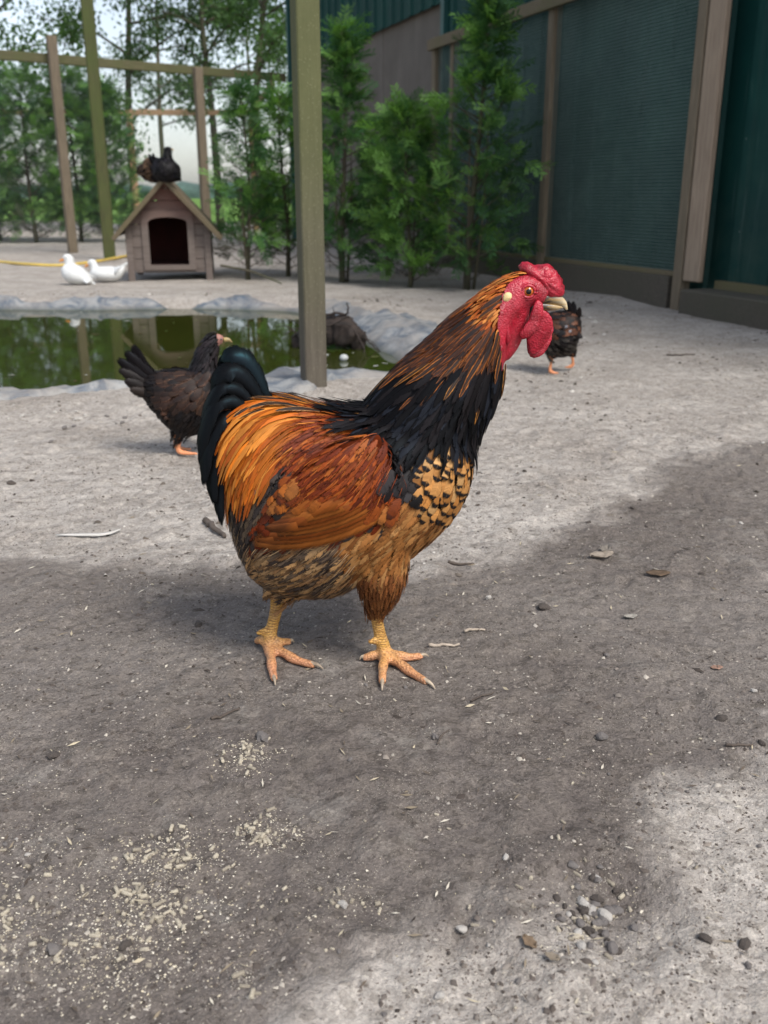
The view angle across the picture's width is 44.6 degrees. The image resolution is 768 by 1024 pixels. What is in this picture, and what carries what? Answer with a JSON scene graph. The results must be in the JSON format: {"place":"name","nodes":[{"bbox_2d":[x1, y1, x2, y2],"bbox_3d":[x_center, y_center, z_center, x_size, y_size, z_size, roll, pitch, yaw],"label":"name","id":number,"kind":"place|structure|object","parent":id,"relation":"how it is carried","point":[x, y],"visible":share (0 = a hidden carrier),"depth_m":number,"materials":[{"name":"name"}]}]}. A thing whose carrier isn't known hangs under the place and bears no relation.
{"place":"outdoors","nodes":[
{"label":"outdoors","id":0,"kind":"place"},
{"bbox_2d":[0,0,289,187],"label":"sky","id":1,"kind":"structure","parent":0,"point":[107,24],"materials":[{"name":"white"}]},
{"bbox_2d":[111,181,222,281],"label":"dog house","id":2,"kind":"structure","parent":0,"point":[170,228],"depth_m":7.15,"materials":[{"name":"wood"}]},
{"bbox_2d":[135,157,157,182],"bbox_3d":[-1.742,-2.549,6.971,0.228,0.189,0.169,0,19,0],"label":"hen","id":3,"kind":"object","parent":2,"relation":"on","point":[144,171],"visible":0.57,"depth_m":6.92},
{"bbox_2d":[148,146,180,182],"bbox_3d":[-1.608,-2.547,6.866,0.239,0.256,0.177,0,19,0],"label":"hen","id":4,"kind":"object","parent":2,"relation":"on","point":[166,168],"visible":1,"depth_m":6.82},
{"bbox_2d":[0,309,397,388],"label":"pond water","id":5,"kind":"structure","parent":0,"point":[78,351],"depth_m":4.44,"materials":[{"name":"liquid"}]},
{"bbox_2d":[29,311,380,380],"bbox_3d":[-1.595,-0.818,4.476,3.228,0.001,2.597,0,19,0],"label":"pond scum","id":6,"kind":"object","parent":5,"relation":"on","point":[218,317],"visible":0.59,"depth_m":4.25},
{"bbox_2d":[275,302,379,352],"bbox_3d":[-0.253,-0.834,4.257,0.490,0.242,0.332,0,19,0],"label":"sunken log","id":7,"kind":"object","parent":5,"relation":"in","point":[343,330],"visible":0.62,"depth_m":4.21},
{"bbox_2d":[340,354,347,360],"bbox_3d":[-0.169,-0.650,3.949,0.037,0.030,0.030,0,19,0],"label":"ball","id":8,"kind":"object","parent":5,"relation":"on","point":[343,357],"visible":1,"depth_m":3.94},
{"bbox_2d":[0,198,767,1023],"bbox_3d":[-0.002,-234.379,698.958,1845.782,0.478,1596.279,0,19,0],"label":"ground","id":9,"kind":"structure","parent":0,"point":[312,782],"depth_m":1.19,"materials":[{"name":"soil"}]},
{"bbox_2d":[0,150,13,221],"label":"shrub","id":10,"kind":"object","parent":9,"relation":"on","point":[2,160],"visible":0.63,"depth_m":12.95,"materials":[{"name":"green plant"}]},
{"bbox_2d":[0,72,36,239],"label":"conifer","id":11,"kind":"object","parent":9,"relation":"on","point":[20,157],"visible":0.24,"depth_m":13.70,"materials":[{"name":"green plant"}]},
{"bbox_2d":[28,941,36,946],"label":"feed pellet","id":12,"kind":"object","parent":9,"relation":"on","point":[32,944],"visible":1,"depth_m":0.82},
{"bbox_2d":[0,60,76,242],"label":"conifer","id":13,"kind":"object","parent":9,"relation":"on","point":[26,104],"visible":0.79,"depth_m":12.93,"materials":[{"name":"green plant"}]},
{"bbox_2d":[46,751,59,758],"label":"pebble","id":14,"kind":"object","parent":9,"relation":"on","point":[52,754],"visible":1,"depth_m":1.09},
{"bbox_2d":[46,943,61,955],"bbox_3d":[-0.287,0.381,0.817,0.014,0.009,0.014,18,13,-33],"label":"pebble","id":15,"kind":"object","parent":9,"relation":"on","point":[53,949],"visible":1,"depth_m":0.81,"materials":[{"name":"grey stone"}]},
{"bbox_2d":[0,255,126,266],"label":"garden hose","id":16,"kind":"object","parent":9,"relation":"on","point":[56,265],"visible":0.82,"depth_m":9.00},
{"bbox_2d":[22,54,118,241],"bbox_3d":[-4.385,-5.169,13.378,1.358,2.588,1.456,0,19,0],"label":"conifer","id":17,"kind":"object","parent":9,"relation":"on","point":[70,70],"visible":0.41,"depth_m":13.17,"materials":[{"name":"green plant"}]},
{"bbox_2d":[68,941,77,946],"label":"feed pellet","id":18,"kind":"object","parent":9,"relation":"on","point":[73,944],"visible":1,"depth_m":0.82},
{"bbox_2d":[59,254,95,284],"bbox_3d":[-2.240,-1.770,6.838,0.253,0.220,0.192,0,19,0],"label":"duck","id":19,"kind":"object","parent":9,"relation":"on","point":[72,272],"visible":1,"depth_m":6.79},
{"bbox_2d":[0,0,164,165],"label":"leafy tree","id":20,"kind":"object","parent":9,"relation":"on","point":[64,33],"visible":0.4,"depth_m":16.80,"materials":[{"name":"green plant"}]},
{"bbox_2d":[56,529,120,535],"bbox_3d":[-0.567,0.042,1.802,0.125,0.005,0.027,-4,19,-12],"label":"shed feather","id":21,"kind":"object","parent":9,"relation":"on","point":[93,534],"visible":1,"depth_m":1.80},
{"bbox_2d":[89,933,100,937],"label":"feed pellet","id":22,"kind":"object","parent":9,"relation":"on","point":[94,935],"visible":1,"depth_m":0.83},
{"bbox_2d":[80,0,115,259],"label":"timber post","id":23,"kind":"object","parent":9,"relation":"on","point":[95,94],"visible":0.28,"depth_m":9.37,"materials":[{"name":"wood"}]},
{"bbox_2d":[58,74,146,240],"bbox_3d":[-3.925,-4.991,13.312,1.291,2.373,1.207,17,25,41],"label":"conifer","id":24,"kind":"object","parent":9,"relation":"on","point":[114,157],"visible":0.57,"depth_m":13.14,"materials":[{"name":"green plant"}]},
{"bbox_2d":[85,259,127,281],"bbox_3d":[-2.099,-1.828,7.087,0.326,0.167,0.171,0,19,0],"label":"duck","id":25,"kind":"object","parent":9,"relation":"on","point":[106,273],"visible":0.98,"depth_m":7.04},
{"bbox_2d":[118,939,131,950],"bbox_3d":[-0.227,0.379,0.821,0.013,0.008,0.008,-23,29,-36],"label":"pebble","id":26,"kind":"object","parent":9,"relation":"on","point":[124,944],"visible":1,"depth_m":0.82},
{"bbox_2d":[121,890,132,896],"bbox_3d":[-0.242,0.359,0.881,0.011,0.004,0.004,13,63,14],"label":"feed pellet","id":27,"kind":"object","parent":9,"relation":"on","point":[126,893],"visible":1,"depth_m":0.88},
{"bbox_2d":[9,0,254,208],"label":"leafy tree","id":28,"kind":"object","parent":9,"relation":"on","point":[128,52],"visible":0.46,"depth_m":18.28,"materials":[{"name":"green plant"}]},
{"bbox_2d":[2,81,274,229],"bbox_3d":[-4.550,-6.034,16.818,9.303,2.350,3.776,11,21,29],"label":"frame","id":29,"kind":"object","parent":9,"relation":"on","point":[157,111],"visible":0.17,"depth_m":17.30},
{"bbox_2d":[136,885,144,893],"bbox_3d":[-0.230,0.356,0.883,0.004,0.005,0.011,-16,12,14],"label":"feed pellet","id":30,"kind":"object","parent":9,"relation":"on","point":[141,889],"visible":1,"depth_m":0.88},
{"bbox_2d":[0,35,287,252],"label":"netting fence","id":31,"kind":"object","parent":9,"relation":"on","point":[53,59],"visible":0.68,"depth_m":10.93,"materials":[{"name":"metal"}]},
{"bbox_2d":[14,181,290,197],"bbox_3d":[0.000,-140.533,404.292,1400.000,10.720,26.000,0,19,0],"label":"distant wood","id":32,"kind":"object","parent":9,"relation":"on","point":[184,185],"visible":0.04,"depth_m":396.83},
{"bbox_2d":[149,913,155,923],"bbox_3d":[-0.209,0.368,0.848,0.004,0.004,0.011,27,15,-1],"label":"feed pellet","id":33,"kind":"object","parent":9,"relation":"on","point":[152,919],"visible":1,"depth_m":0.84},
{"bbox_2d":[151,901,160,906],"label":"feed pellet","id":34,"kind":"object","parent":9,"relation":"on","point":[156,904],"visible":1,"depth_m":0.86},
{"bbox_2d":[78,0,244,188],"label":"leafy tree","id":35,"kind":"object","parent":9,"relation":"on","point":[160,104],"visible":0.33,"depth_m":27.31,"materials":[{"name":"green plant"}]},
{"bbox_2d":[117,332,231,454],"bbox_3d":[-0.510,-0.294,2.328,0.280,0.306,0.137,0,19,0],"label":"hen","id":36,"kind":"object","parent":9,"relation":"on","point":[175,397],"visible":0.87,"depth_m":2.28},
{"bbox_2d":[175,918,181,927],"bbox_3d":[-0.186,0.373,0.849,0.004,0.004,0.010,-44,45,-6],"label":"feed pellet","id":37,"kind":"object","parent":9,"relation":"on","point":[178,922],"visible":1,"depth_m":0.85},
{"bbox_2d":[195,620,202,626],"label":"pebble","id":38,"kind":"object","parent":9,"relation":"on","point":[198,623],"visible":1,"depth_m":1.43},
{"bbox_2d":[113,0,286,227],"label":"leafy tree","id":39,"kind":"object","parent":9,"relation":"on","point":[204,40],"visible":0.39,"depth_m":17.94,"materials":[{"name":"green plant"}]},
{"bbox_2d":[202,517,226,537],"bbox_3d":[-0.332,0.030,1.829,0.017,0.016,0.108,-10,21,-28],"label":"twig","id":40,"kind":"object","parent":9,"relation":"on","point":[208,522],"visible":1,"depth_m":1.82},
{"bbox_2d":[0,294,437,399],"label":"pond liner","id":41,"kind":"object","parent":9,"relation":"on","point":[398,337],"visible":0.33,"depth_m":4.47,"materials":[{"name":"plastic"}]},
{"bbox_2d":[153,0,288,231],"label":"leafy tree","id":42,"kind":"object","parent":9,"relation":"on","point":[277,31],"visible":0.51,"depth_m":15.31,"materials":[{"name":"green plant"}]},
{"bbox_2d":[210,707,239,719],"bbox_3d":[-0.198,0.253,1.174,0.042,0.008,0.006,-15,24,-37],"label":"twig","id":43,"kind":"object","parent":9,"relation":"on","point":[223,714],"visible":1,"depth_m":1.17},
{"bbox_2d":[163,0,288,131],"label":"leafy tree","id":44,"kind":"object","parent":9,"relation":"on","point":[247,58],"visible":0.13,"depth_m":32.78,"materials":[{"name":"green plant"}]},
{"bbox_2d":[231,970,244,978],"bbox_3d":[-0.123,0.389,0.788,0.011,0.004,0.005,-11,-2,-27],"label":"feed pellet","id":45,"kind":"object","parent":9,"relation":"on","point":[237,974],"visible":1,"depth_m":0.79},
{"bbox_2d":[239,984,250,987],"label":"feed pellet","id":46,"kind":"object","parent":9,"relation":"on","point":[244,985],"visible":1,"depth_m":0.78},
{"bbox_2d":[197,71,294,279],"bbox_3d":[-1.046,-2.531,7.162,0.782,1.531,0.811,0,19,0],"label":"conifer","id":47,"kind":"object","parent":9,"relation":"on","point":[235,89],"visible":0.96,"depth_m":7.10,"materials":[{"name":"green plant"}]},
{"bbox_2d":[220,264,281,283],"bbox_3d":[-0.986,-1.766,6.952,0.474,0.137,0.020,4,19,11],"label":"dead branch","id":48,"kind":"object","parent":9,"relation":"on","point":[237,268],"visible":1,"depth_m":6.94,"materials":[{"name":"wood"}]},
{"bbox_2d":[249,988,255,999],"bbox_3d":[-0.108,0.395,0.767,0.004,0.004,0.009,38,15,-6],"label":"feed pellet","id":49,"kind":"object","parent":9,"relation":"on","point":[251,995],"visible":1,"depth_m":0.77},
{"bbox_2d":[228,183,278,238],"bbox_3d":[-1.979,-4.678,14.629,1.069,1.115,0.939,0,19,0],"label":"shrub","id":50,"kind":"object","parent":9,"relation":"on","point":[245,213],"visible":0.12,"depth_m":14.58,"materials":[{"name":"green plant"}]},
{"bbox_2d":[256,731,267,742],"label":"pebble","id":51,"kind":"object","parent":9,"relation":"on","point":[261,736],"visible":1,"depth_m":1.12,"materials":[{"name":"grey stone"}]},
{"bbox_2d":[250,0,287,121],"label":"leafy tree","id":52,"kind":"object","parent":9,"relation":"on","point":[283,8],"visible":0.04,"depth_m":19.48,"materials":[{"name":"green plant"}]},
{"bbox_2d":[251,168,291,236],"bbox_3d":[-1.498,-4.461,13.939,0.927,1.382,1.066,-9,20,-24],"label":"shrub","id":53,"kind":"object","parent":9,"relation":"on","point":[277,213],"visible":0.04,"depth_m":13.80,"materials":[{"name":"green plant"}]},
{"bbox_2d":[243,68,334,276],"bbox_3d":[-0.761,-2.634,7.458,0.762,1.637,0.767,0,19,0],"label":"conifer","id":54,"kind":"object","parent":9,"relation":"on","point":[284,117],"visible":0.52,"depth_m":7.34,"materials":[{"name":"green plant"}]},
{"bbox_2d":[290,0,326,386],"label":"timber post","id":55,"kind":"object","parent":9,"relation":"on","point":[306,77],"depth_m":2.94,"materials":[{"name":"brown wood"}]},
{"bbox_2d":[288,2,390,282],"bbox_3d":[-0.293,-2.653,6.854,0.852,1.959,0.886,0,19,0],"label":"conifer","id":56,"kind":"object","parent":9,"relation":"on","point":[343,38],"visible":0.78,"depth_m":6.76,"materials":[{"name":"green plant"}]},
{"bbox_2d":[338,900,347,908],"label":"pebble","id":57,"kind":"object","parent":9,"relation":"on","point":[343,904],"visible":1,"depth_m":0.86,"materials":[{"name":"stone"}]},
{"bbox_2d":[0,727,705,1023],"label":"feed crumbs","id":58,"kind":"object","parent":9,"relation":"on","point":[107,967],"visible":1,"depth_m":0.86,"materials":[{"name":"food"}]},
{"bbox_2d":[196,261,567,690],"bbox_3d":[-0.008,-0.052,1.248,0.479,0.546,0.227,0,19,0],"label":"rooster","id":59,"kind":"object","parent":9,"relation":"on","point":[366,497],"visible":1,"depth_m":1.17},
{"bbox_2d":[0,361,767,1023],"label":"grit","id":60,"kind":"object","parent":9,"relation":"on","point":[494,971],"visible":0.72,"depth_m":0.98,"materials":[{"name":"gravel"}]},
{"bbox_2d":[1,321,767,1023],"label":"chaff","id":61,"kind":"object","parent":9,"relation":"on","point":[377,777],"visible":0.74,"depth_m":1.04,"materials":[{"name":"plant"}]},
{"bbox_2d":[3,290,767,585],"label":"ground litter","id":62,"kind":"object","parent":9,"relation":"on","point":[464,505],"visible":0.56,"depth_m":2.47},
{"bbox_2d":[347,96,425,276],"bbox_3d":[0.066,-2.636,7.678,0.788,1.445,0.815,0,19,0],"label":"conifer","id":63,"kind":"object","parent":9,"relation":"on","point":[387,204],"visible":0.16,"depth_m":7.65,"materials":[{"name":"green plant"}]},
{"bbox_2d":[350,82,466,287],"bbox_3d":[0.158,-2.255,6.554,0.830,1.397,0.860,0,19,0],"label":"conifer","id":64,"kind":"object","parent":9,"relation":"on","point":[389,232],"visible":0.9,"depth_m":6.47,"materials":[{"name":"green plant"}]},
{"bbox_2d":[435,990,444,999],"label":"pebble","id":65,"kind":"object","parent":9,"relation":"on","point":[439,995],"visible":1,"depth_m":0.77,"materials":[{"name":"stone"}]},
{"bbox_2d":[428,643,459,646],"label":"twig","id":66,"kind":"object","parent":9,"relation":"on","point":[440,644],"visible":1,"depth_m":1.35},
{"bbox_2d":[448,560,473,565],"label":"twig","id":67,"kind":"object","parent":9,"relation":"on","point":[454,563],"visible":1,"depth_m":1.67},
{"bbox_2d":[456,925,467,933],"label":"pebble","id":68,"kind":"object","parent":9,"relation":"on","point":[463,929],"visible":1,"depth_m":0.84,"materials":[{"name":"stone"}]},
{"bbox_2d":[464,628,484,632],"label":"twig","id":69,"kind":"object","parent":9,"relation":"on","point":[470,629],"visible":1,"depth_m":1.40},
{"bbox_2d":[391,0,557,289],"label":"conifer","id":70,"kind":"object","parent":9,"relation":"on","point":[484,61],"visible":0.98,"depth_m":6.19,"materials":[{"name":"green plant"}]},
{"bbox_2d":[470,691,494,701],"bbox_3d":[0.128,0.240,1.212,0.035,0.011,0.005,-5,19,-16],"label":"twig","id":71,"kind":"object","parent":9,"relation":"on","point":[475,698],"visible":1,"depth_m":1.21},
{"bbox_2d":[285,0,767,329],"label":"barn","id":72,"kind":"structure","parent":9,"relation":"on","point":[732,287],"depth_m":5.85,"materials":[{"name":"metal"}]},
{"bbox_2d":[522,933,536,947],"bbox_3d":[0.127,0.374,0.814,0.014,0.005,0.013,5,19,14],"label":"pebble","id":73,"kind":"object","parent":9,"relation":"on","point":[528,940],"visible":1,"depth_m":0.81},
{"bbox_2d":[538,603,550,609],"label":"pebble","id":74,"kind":"object","parent":9,"relation":"on","point":[543,606],"visible":1,"depth_m":1.48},
{"bbox_2d":[545,951,559,960],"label":"fallen leaf","id":75,"kind":"object","parent":9,"relation":"on","point":[552,956],"visible":1,"depth_m":0.80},
{"bbox_2d":[528,300,582,373],"bbox_3d":[0.596,-0.651,3.417,0.246,0.286,0.149,0,19,0],"label":"hen","id":76,"kind":"object","parent":9,"relation":"on","point":[566,333],"visible":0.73,"depth_m":3.37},
{"bbox_2d":[552,894,560,901],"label":"pebble","id":77,"kind":"object","parent":9,"relation":"on","point":[557,897],"visible":1,"depth_m":0.88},
{"bbox_2d":[556,916,565,921],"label":"pebble","id":78,"kind":"object","parent":9,"relation":"on","point":[561,918],"visible":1,"depth_m":0.85,"materials":[{"name":"grey stone"}]},
{"bbox_2d":[568,860,578,868],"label":"pebble","id":79,"kind":"object","parent":9,"relation":"on","point":[573,865],"visible":1,"depth_m":0.91,"materials":[{"name":"grey stone"}]},
{"bbox_2d":[573,883,580,889],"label":"pebble","id":80,"kind":"object","parent":9,"relation":"on","point":[577,886],"visible":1,"depth_m":0.89,"materials":[{"name":"grey stone"}]},
{"bbox_2d":[573,928,581,936],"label":"pebble","id":81,"kind":"object","parent":9,"relation":"on","point":[578,930],"visible":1,"depth_m":0.84,"materials":[{"name":"stone"}]},
{"bbox_2d":[427,0,731,310],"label":"aviary front","id":82,"kind":"object","parent":9,"relation":"on","point":[659,287],"visible":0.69,"depth_m":5.80,"materials":[{"name":"brown wood"}]},
{"bbox_2d":[575,918,584,927],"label":"pebble","id":83,"kind":"object","parent":9,"relation":"on","point":[580,923],"visible":1,"depth_m":0.85,"materials":[{"name":"grey stone"}]},
{"bbox_2d":[576,941,585,949],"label":"pebble","id":84,"kind":"object","parent":9,"relation":"on","point":[581,944],"visible":1,"depth_m":0.82,"materials":[{"name":"stone"}]},
{"bbox_2d":[577,896,588,906],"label":"pebble","id":85,"kind":"object","parent":9,"relation":"on","point":[582,901],"visible":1,"depth_m":0.88,"materials":[{"name":"stone"}]},
{"bbox_2d":[579,906,588,915],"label":"pebble","id":86,"kind":"object","parent":9,"relation":"on","point":[584,910],"visible":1,"depth_m":0.87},
{"bbox_2d":[582,926,594,935],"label":"pebble","id":87,"kind":"object","parent":9,"relation":"on","point":[589,930],"visible":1,"depth_m":0.84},
{"bbox_2d":[586,941,593,949],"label":"pebble","id":88,"kind":"object","parent":9,"relation":"on","point":[589,945],"visible":1,"depth_m":0.82,"materials":[{"name":"grey stone"}]},
{"bbox_2d":[588,873,595,881],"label":"pebble","id":89,"kind":"object","parent":9,"relation":"on","point":[592,877],"visible":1,"depth_m":0.90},
{"bbox_2d":[590,900,600,906],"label":"pebble","id":90,"kind":"object","parent":9,"relation":"on","point":[595,903],"visible":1,"depth_m":0.88,"materials":[{"name":"grey stone"}]},
{"bbox_2d":[591,919,602,926],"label":"pebble","id":91,"kind":"object","parent":9,"relation":"on","point":[597,922],"visible":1,"depth_m":0.85,"materials":[{"name":"grey stone"}]},
{"bbox_2d":[591,894,603,902],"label":"pebble","id":92,"kind":"object","parent":9,"relation":"on","point":[597,898],"visible":1,"depth_m":0.88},
{"bbox_2d":[593,877,601,882],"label":"pebble","id":93,"kind":"object","parent":9,"relation":"on","point":[597,879],"visible":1,"depth_m":0.90,"materials":[{"name":"grey stone"}]},
{"bbox_2d":[590,550,613,557],"bbox_3d":[0.393,0.077,1.687,0.036,0.010,0.038,11,21,29],"label":"fallen leaf","id":94,"kind":"object","parent":9,"relation":"on","point":[601,554],"visible":1,"depth_m":1.69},
{"bbox_2d":[595,732,608,740],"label":"pebble","id":95,"kind":"object","parent":9,"relation":"on","point":[601,736],"visible":1,"depth_m":1.13,"materials":[{"name":"grey stone"}]},
{"bbox_2d":[597,908,612,921],"bbox_3d":[0.204,0.373,0.868,0.016,0.010,0.012,23,24,37],"label":"pebble","id":96,"kind":"object","parent":9,"relation":"on","point":[605,913],"visible":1,"depth_m":0.86,"materials":[{"name":"stone"}]},
{"bbox_2d":[601,930,609,938],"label":"pebble","id":97,"kind":"object","parent":9,"relation":"on","point":[605,933],"visible":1,"depth_m":0.84,"materials":[{"name":"grey stone"}]},
{"bbox_2d":[600,545,610,551],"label":"fallen leaf","id":98,"kind":"object","parent":9,"relation":"on","point":[604,548],"visible":1,"depth_m":1.72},
{"bbox_2d":[604,952,613,959],"bbox_3d":[0.195,0.386,0.813,0.004,0.004,0.008,-9,26,-44],"label":"feed pellet","id":99,"kind":"object","parent":9,"relation":"on","point":[608,956],"visible":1,"depth_m":0.81},
{"bbox_2d":[606,879,614,886],"bbox_3d":[0.218,0.357,0.902,0.004,0.004,0.009,-6,14,-32],"label":"feed pellet","id":100,"kind":"object","parent":9,"relation":"on","point":[610,882],"visible":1,"depth_m":0.90},
{"bbox_2d":[604,905,617,915],"bbox_3d":[0.211,0.371,0.873,0.013,0.008,0.012,10,11,29],"label":"pebble","id":101,"kind":"object","parent":9,"relation":"on","point":[611,910],"visible":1,"depth_m":0.87,"materials":[{"name":"grey stone"}]},
{"bbox_2d":[607,940,617,954],"bbox_3d":[0.202,0.385,0.827,0.011,0.010,0.015,15,10,0],"label":"pebble","id":102,"kind":"object","parent":9,"relation":"on","point":[612,947],"visible":1,"depth_m":0.82,"materials":[{"name":"grey stone"}]},
{"bbox_2d":[611,905,623,914],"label":"pebble","id":103,"kind":"object","parent":9,"relation":"on","point":[619,909],"visible":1,"depth_m":0.87,"materials":[{"name":"grey stone"}]},
{"bbox_2d":[624,613,636,617],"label":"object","id":104,"kind":"object","parent":9,"relation":"on","point":[632,615],"visible":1,"depth_m":1.45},
{"bbox_2d":[631,923,638,930],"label":"pebble","id":105,"kind":"object","parent":9,"relation":"on","point":[634,927],"visible":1,"depth_m":0.85,"materials":[{"name":"grey stone"}]},
{"bbox_2d":[646,569,669,575],"bbox_3d":[0.473,0.105,1.614,0.034,0.004,0.032,-16,25,-40],"label":"fallen leaf","id":106,"kind":"object","parent":9,"relation":"on","point":[658,572],"visible":1,"depth_m":1.62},
{"bbox_2d":[666,353,694,355],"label":"twig","id":107,"kind":"object","parent":9,"relation":"on","point":[678,354],"visible":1,"depth_m":3.73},
{"bbox_2d":[699,933,712,944],"bbox_3d":[0.282,0.373,0.820,0.009,0.007,0.012,-16,24,-39],"label":"pebble","id":108,"kind":"object","parent":9,"relation":"on","point":[705,937],"visible":1,"depth_m":0.82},
{"bbox_2d":[710,665,722,668],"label":"fallen leaf","id":109,"kind":"object","parent":9,"relation":"on","point":[716,667],"visible":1,"depth_m":1.30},
{"bbox_2d":[715,714,727,721],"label":"pebble","id":110,"kind":"object","parent":9,"relation":"on","point":[721,717],"visible":1,"depth_m":1.17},
{"bbox_2d":[725,743,753,746],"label":"twig","id":111,"kind":"object","parent":9,"relation":"on","point":[732,745],"visible":1,"depth_m":1.11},
{"bbox_2d":[738,937,750,949],"bbox_3d":[0.316,0.379,0.820,0.009,0.010,0.012,17,25,40],"label":"pebble","id":112,"kind":"object","parent":9,"relation":"on","point":[744,943],"visible":1,"depth_m":0.82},
{"bbox_2d":[745,961,751,969],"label":"pebble","id":113,"kind":"object","parent":9,"relation":"on","point":[748,965],"visible":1,"depth_m":0.80,"materials":[{"name":"grey stone"}]},
{"bbox_2d":[758,739,765,745],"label":"pebble","id":114,"kind":"object","parent":9,"relation":"on","point":[761,742],"visible":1,"depth_m":1.11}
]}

